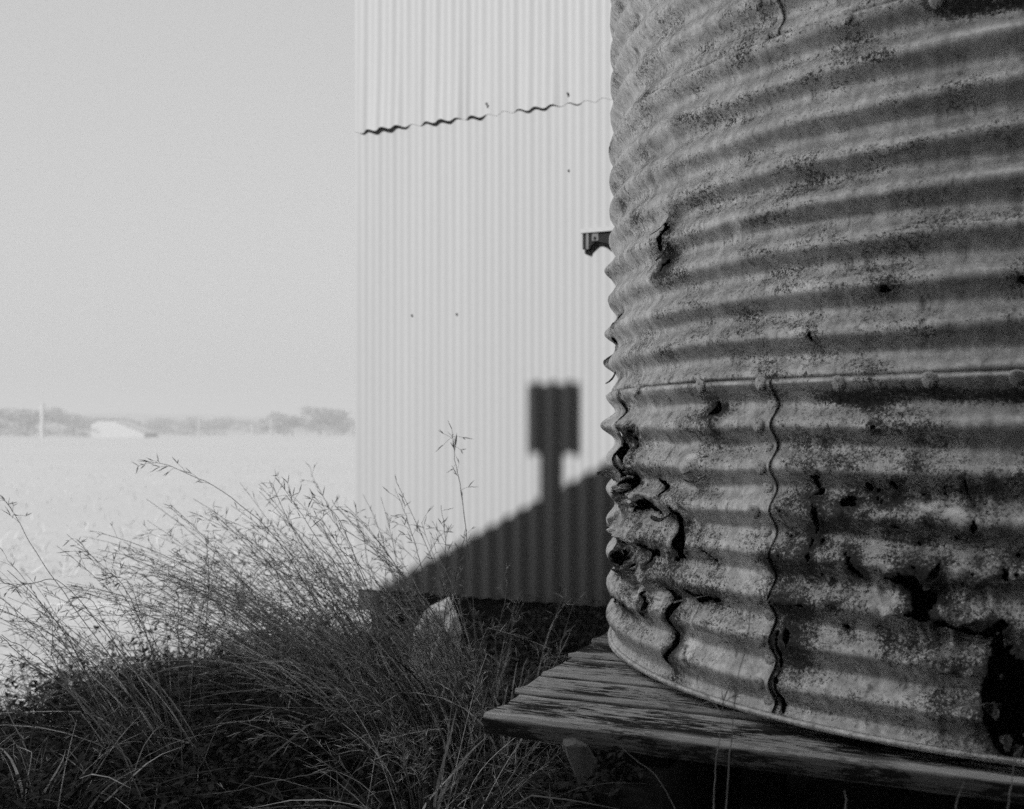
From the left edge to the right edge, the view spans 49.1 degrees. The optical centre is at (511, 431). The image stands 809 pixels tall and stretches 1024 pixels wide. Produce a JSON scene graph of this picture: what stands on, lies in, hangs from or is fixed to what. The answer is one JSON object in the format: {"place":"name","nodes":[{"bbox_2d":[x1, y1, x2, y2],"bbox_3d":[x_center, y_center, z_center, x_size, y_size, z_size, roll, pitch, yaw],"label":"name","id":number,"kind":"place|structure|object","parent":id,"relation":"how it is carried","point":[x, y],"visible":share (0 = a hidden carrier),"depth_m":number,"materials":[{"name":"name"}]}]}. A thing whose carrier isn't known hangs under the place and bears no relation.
{"place":"outdoors","nodes":[
{"label":"outdoors","id":0,"kind":"place"},
{"bbox_2d":[0,413,354,432],"bbox_3d":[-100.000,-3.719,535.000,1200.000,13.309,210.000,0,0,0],"label":"hills","id":1,"kind":"structure","parent":0,"point":[136,417],"depth_m":479.84,"materials":[{"name":"grey"}]},
{"bbox_2d":[0,458,354,579],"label":"field grass","id":2,"kind":"structure","parent":0,"point":[295,523],"depth_m":9.54,"materials":[{"name":"grey plant"}]},
{"bbox_2d":[0,0,354,417],"label":"sky","id":3,"kind":"structure","parent":0,"point":[177,177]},
{"bbox_2d":[0,433,1023,808],"bbox_3d":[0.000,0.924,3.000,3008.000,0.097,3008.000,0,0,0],"label":"ground","id":4,"kind":"structure","parent":0,"point":[210,459],"depth_m":10.18,"materials":[{"name":"white soil"}]},
{"bbox_2d":[0,407,25,435],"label":"tree","id":5,"kind":"object","parent":4,"relation":"on","point":[3,411],"visible":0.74,"depth_m":189.31,"materials":[{"name":"grey plant"}]},
{"bbox_2d":[0,419,32,435],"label":"tree","id":6,"kind":"object","parent":4,"relation":"on","point":[8,428],"visible":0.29,"depth_m":227.71,"materials":[{"name":"grey plant"}]},
{"bbox_2d":[0,409,63,436],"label":"tree","id":7,"kind":"object","parent":4,"relation":"on","point":[26,419],"visible":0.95,"depth_m":184.80,"materials":[{"name":"grey plant"}]},
{"bbox_2d":[40,388,44,436],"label":"pole","id":8,"kind":"object","parent":4,"relation":"on","point":[42,419],"visible":1,"depth_m":164.76,"materials":[{"name":"paint"}]},
{"bbox_2d":[12,407,90,435],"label":"tree","id":9,"kind":"object","parent":4,"relation":"on","point":[67,421],"visible":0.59,"depth_m":201.52,"materials":[{"name":"grey plant"}]},
{"bbox_2d":[0,635,145,808],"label":"grass stalk","id":10,"kind":"object","parent":4,"relation":"on","point":[105,728],"depth_m":2.61,"materials":[{"name":"plant"}]},
{"bbox_2d":[0,636,149,807],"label":"grass stalk","id":11,"kind":"object","parent":4,"relation":"on","point":[113,743],"depth_m":2.63,"materials":[{"name":"plant"}]},
{"bbox_2d":[45,414,106,434],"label":"tree","id":12,"kind":"object","parent":4,"relation":"on","point":[89,418],"visible":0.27,"depth_m":240.08,"materials":[{"name":"grey plant"}]},
{"bbox_2d":[57,425,96,436],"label":"tree","id":13,"kind":"object","parent":4,"relation":"on","point":[72,430],"visible":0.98,"depth_m":164.43,"materials":[{"name":"grey plant"}]},
{"bbox_2d":[0,495,177,770],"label":"grass stalk","id":14,"kind":"object","parent":4,"relation":"on","point":[83,620],"depth_m":2.92,"materials":[{"name":"plant"}]},
{"bbox_2d":[0,576,221,795],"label":"grass stalk","id":15,"kind":"object","parent":4,"relation":"on","point":[25,583],"depth_m":2.82,"materials":[{"name":"plant"}]},
{"bbox_2d":[0,534,224,770],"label":"grass tussock","id":16,"kind":"object","parent":4,"relation":"on","point":[88,677],"depth_m":3.11,"materials":[{"name":"plant"}]},
{"bbox_2d":[0,542,227,785],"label":"grass tussock","id":17,"kind":"object","parent":4,"relation":"on","point":[117,730],"depth_m":2.96,"materials":[{"name":"plant"}]},
{"bbox_2d":[69,586,158,792],"bbox_3d":[-1.036,0.668,2.940,0.299,0.519,0.095,0,0,13],"label":"grass stalk","id":18,"kind":"object","parent":4,"relation":"on","point":[73,597],"depth_m":2.93,"materials":[{"name":"plant"}]},
{"bbox_2d":[58,535,179,768],"bbox_3d":[-1.033,0.601,2.923,0.376,0.654,0.122,0,0,27],"label":"grass stalk","id":19,"kind":"object","parent":4,"relation":"on","point":[131,600],"depth_m":2.95,"materials":[{"name":"plant"}]},
{"bbox_2d":[91,420,157,437],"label":"shed","id":20,"kind":"structure","parent":4,"relation":"on","point":[116,429],"depth_m":165.00,"materials":[{"name":"paint"}]},
{"bbox_2d":[92,417,158,428],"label":"tree","id":21,"kind":"object","parent":4,"relation":"on","point":[128,419],"visible":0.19,"depth_m":213.45,"materials":[{"name":"grey plant"}]},
{"bbox_2d":[0,697,262,808],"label":"grass tussock","id":22,"kind":"object","parent":4,"relation":"on","point":[18,769],"depth_m":2.60,"materials":[{"name":"plant"}]},
{"bbox_2d":[93,563,177,778],"bbox_3d":[-0.971,0.635,2.864,0.259,0.590,0.103,0,0,34],"label":"grass stalk","id":23,"kind":"object","parent":4,"relation":"on","point":[112,576],"depth_m":2.89,"materials":[{"name":"plant"}]},
{"bbox_2d":[130,418,174,433],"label":"tree","id":24,"kind":"object","parent":4,"relation":"on","point":[162,428],"visible":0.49,"depth_m":214.91,"materials":[{"name":"grey plant"}]},
{"bbox_2d":[152,417,202,434],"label":"tree","id":25,"kind":"object","parent":4,"relation":"on","point":[177,423],"visible":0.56,"depth_m":247.79,"materials":[{"name":"grey plant"}]},
{"bbox_2d":[165,593,194,806],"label":"grass stalk","id":26,"kind":"object","parent":4,"relation":"on","point":[178,684],"depth_m":2.82,"materials":[{"name":"plant"}]},
{"bbox_2d":[172,421,215,435],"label":"tree","id":27,"kind":"object","parent":4,"relation":"on","point":[194,427],"visible":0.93,"depth_m":208.57,"materials":[{"name":"grey plant"}]},
{"bbox_2d":[198,419,199,436],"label":"fence post","id":28,"kind":"object","parent":4,"relation":"on","point":[198,427],"visible":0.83,"depth_m":164.92,"materials":[{"name":"paint"}]},
{"bbox_2d":[193,416,236,435],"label":"tree","id":29,"kind":"object","parent":4,"relation":"on","point":[216,424],"visible":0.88,"depth_m":227.07,"materials":[{"name":"grey plant"}]},
{"bbox_2d":[0,461,454,740],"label":"grass tussock","id":30,"kind":"object","parent":4,"relation":"on","point":[250,597],"depth_m":3.45,"materials":[{"name":"plant"}]},
{"bbox_2d":[228,419,282,434],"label":"tree","id":31,"kind":"object","parent":4,"relation":"on","point":[248,423],"visible":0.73,"depth_m":258.15,"materials":[{"name":"grey plant"}]},
{"bbox_2d":[131,455,388,739],"bbox_3d":[-0.665,0.497,3.015,0.784,0.873,0.063,0,0,10],"label":"grass stalk","id":32,"kind":"object","parent":4,"relation":"on","point":[261,522],"depth_m":3.03,"materials":[{"name":"plant"}]},
{"bbox_2d":[258,412,330,435],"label":"tree","id":33,"kind":"object","parent":4,"relation":"on","point":[290,421],"visible":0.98,"depth_m":194.72,"materials":[{"name":"grey plant"}]},
{"bbox_2d":[47,472,552,808],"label":"grass tussock","id":34,"kind":"object","parent":4,"relation":"on","point":[384,606],"depth_m":3.11,"materials":[{"name":"plant"}]},
{"bbox_2d":[293,406,350,435],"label":"tree","id":35,"kind":"object","parent":4,"relation":"on","point":[322,419],"visible":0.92,"depth_m":205.43,"materials":[{"name":"grey plant"}]},
{"bbox_2d":[0,586,659,808],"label":"weeds","id":36,"kind":"object","parent":4,"relation":"on","point":[233,777],"visible":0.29,"depth_m":3.04,"materials":[{"name":"black plant"}]},
{"bbox_2d":[196,770,340,808],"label":"grass stalk","id":37,"kind":"object","parent":36,"relation":"on","point":[279,780],"depth_m":2.57,"materials":[{"name":"plant"}]},
{"bbox_2d":[337,757,480,808],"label":"grass stalk","id":38,"kind":"object","parent":36,"relation":"on","point":[400,757],"depth_m":2.50,"materials":[{"name":"plant"}]},
{"bbox_2d":[0,605,661,808],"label":"dry grass","id":39,"kind":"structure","parent":4,"relation":"on","point":[34,762],"depth_m":2.85,"materials":[{"name":"grey plant"}]},
{"bbox_2d":[311,416,352,434],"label":"tree","id":40,"kind":"object","parent":4,"relation":"on","point":[344,430],"visible":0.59,"depth_m":238.52,"materials":[{"name":"grey plant"}]},
{"bbox_2d":[267,473,410,749],"bbox_3d":[-0.447,0.522,3.040,0.444,0.826,0.078,0,0,7],"label":"grass stalk","id":41,"kind":"object","parent":4,"relation":"on","point":[295,504],"depth_m":3.03,"materials":[{"name":"plant"}]},
{"bbox_2d":[325,417,354,434],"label":"tree","id":42,"kind":"object","parent":4,"relation":"on","point":[352,424],"visible":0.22,"depth_m":241.48,"materials":[{"name":"grey plant"}]},
{"bbox_2d":[304,487,433,759],"bbox_3d":[-0.380,0.543,3.033,0.404,0.787,0.056,0,0,8],"label":"grass stalk","id":43,"kind":"object","parent":4,"relation":"on","point":[365,584],"depth_m":3.02,"materials":[{"name":"plant"}]},
{"bbox_2d":[215,577,578,808],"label":"grass tussock","id":44,"kind":"object","parent":4,"relation":"on","point":[452,712],"depth_m":2.90,"materials":[{"name":"plant"}]},
{"bbox_2d":[230,729,576,808],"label":"grass tussock","id":45,"kind":"object","parent":4,"relation":"on","point":[424,806],"depth_m":2.41,"materials":[{"name":"plant"}]},
{"bbox_2d":[382,486,433,742],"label":"grass stalk","id":46,"kind":"object","parent":4,"relation":"on","point":[421,568],"depth_m":3.13,"materials":[{"name":"plant"}]},
{"bbox_2d":[212,643,617,808],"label":"grass tussock","id":47,"kind":"object","parent":4,"relation":"on","point":[425,783],"depth_m":2.41,"materials":[{"name":"plant"}]},
{"bbox_2d":[411,597,461,697],"bbox_3d":[-0.255,0.741,3.751,0.175,0.371,0.161,0,0,0],"label":"rock","id":48,"kind":"object","parent":4,"relation":"on","point":[442,608],"visible":0.21,"depth_m":3.69,"materials":[{"name":"grey stone"}]},
{"bbox_2d":[434,508,460,742],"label":"grass stalk","id":49,"kind":"object","parent":4,"relation":"on","point":[448,528],"depth_m":3.12,"materials":[{"name":"plant"}]},
{"bbox_2d":[401,619,507,781],"bbox_3d":[-0.145,0.712,2.947,0.306,0.436,0.068,0,0,12],"label":"grass stalk","id":50,"kind":"object","parent":4,"relation":"on","point":[425,639],"depth_m":2.94,"materials":[{"name":"plant"}]},
{"bbox_2d":[438,421,483,750],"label":"grass stalk","id":51,"kind":"object","parent":4,"relation":"on","point":[453,445],"depth_m":3.13,"materials":[{"name":"plant"}]},
{"bbox_2d":[495,562,512,773],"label":"grass stalk","id":52,"kind":"object","parent":4,"relation":"on","point":[496,635],"depth_m":3.03,"materials":[{"name":"plant"}]},
{"bbox_2d":[404,584,608,754],"bbox_3d":[0.093,0.718,3.356,0.856,0.459,0.831,0,0,-37],"label":"grass tussock","id":53,"kind":"object","parent":4,"relation":"on","point":[512,687],"depth_m":3.44,"materials":[{"name":"plant"}]},
{"bbox_2d":[355,0,673,643],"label":"corrugated shed","id":54,"kind":"structure","parent":4,"relation":"on","point":[485,315],"depth_m":4.87,"materials":[{"name":"metal"}]},
{"bbox_2d":[580,226,614,250],"bbox_3d":[0.490,-0.787,4.556,0.446,0.099,0.034,0,0,26],"label":"wall bracket","id":55,"kind":"object","parent":54,"relation":"attached to","point":[592,237],"depth_m":4.62,"materials":[{"name":"metal"}]},
{"bbox_2d":[471,623,565,808],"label":"grass stalk","id":56,"kind":"object","parent":4,"relation":"on","point":[525,638],"depth_m":2.75,"materials":[{"name":"plant"}]},
{"bbox_2d":[620,745,674,808],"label":"grass stalk","id":57,"kind":"object","parent":4,"relation":"on","point":[657,778],"depth_m":1.77,"materials":[{"name":"plant"}]},
{"bbox_2d":[697,684,744,808],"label":"grass stalk","id":58,"kind":"object","parent":4,"relation":"on","point":[719,733],"depth_m":1.71,"materials":[{"name":"plant"}]},
{"bbox_2d":[725,595,773,808],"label":"grass stalk","id":59,"kind":"object","parent":4,"relation":"on","point":[749,610],"depth_m":1.71,"materials":[{"name":"plant"}]},
{"bbox_2d":[482,595,1023,808],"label":"plank stand","id":60,"kind":"object","parent":4,"relation":"on","point":[598,693],"visible":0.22,"depth_m":2.03,"materials":[{"name":"grey wood"}]},
{"bbox_2d":[596,0,1023,766],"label":"water tank","id":61,"kind":"object","parent":60,"relation":"on","point":[814,330],"visible":1,"depth_m":1.93,"materials":[{"name":"metal"}]},
{"bbox_2d":[955,782,963,808],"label":"grass stalk","id":62,"kind":"object","parent":4,"relation":"on","point":[958,797],"depth_m":1.44,"materials":[{"name":"plant"}]},
{"bbox_2d":[1007,748,1020,808],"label":"grass stalk","id":63,"kind":"object","parent":4,"relation":"on","point":[1011,781],"depth_m":1.42,"materials":[{"name":"plant"}]}
]}

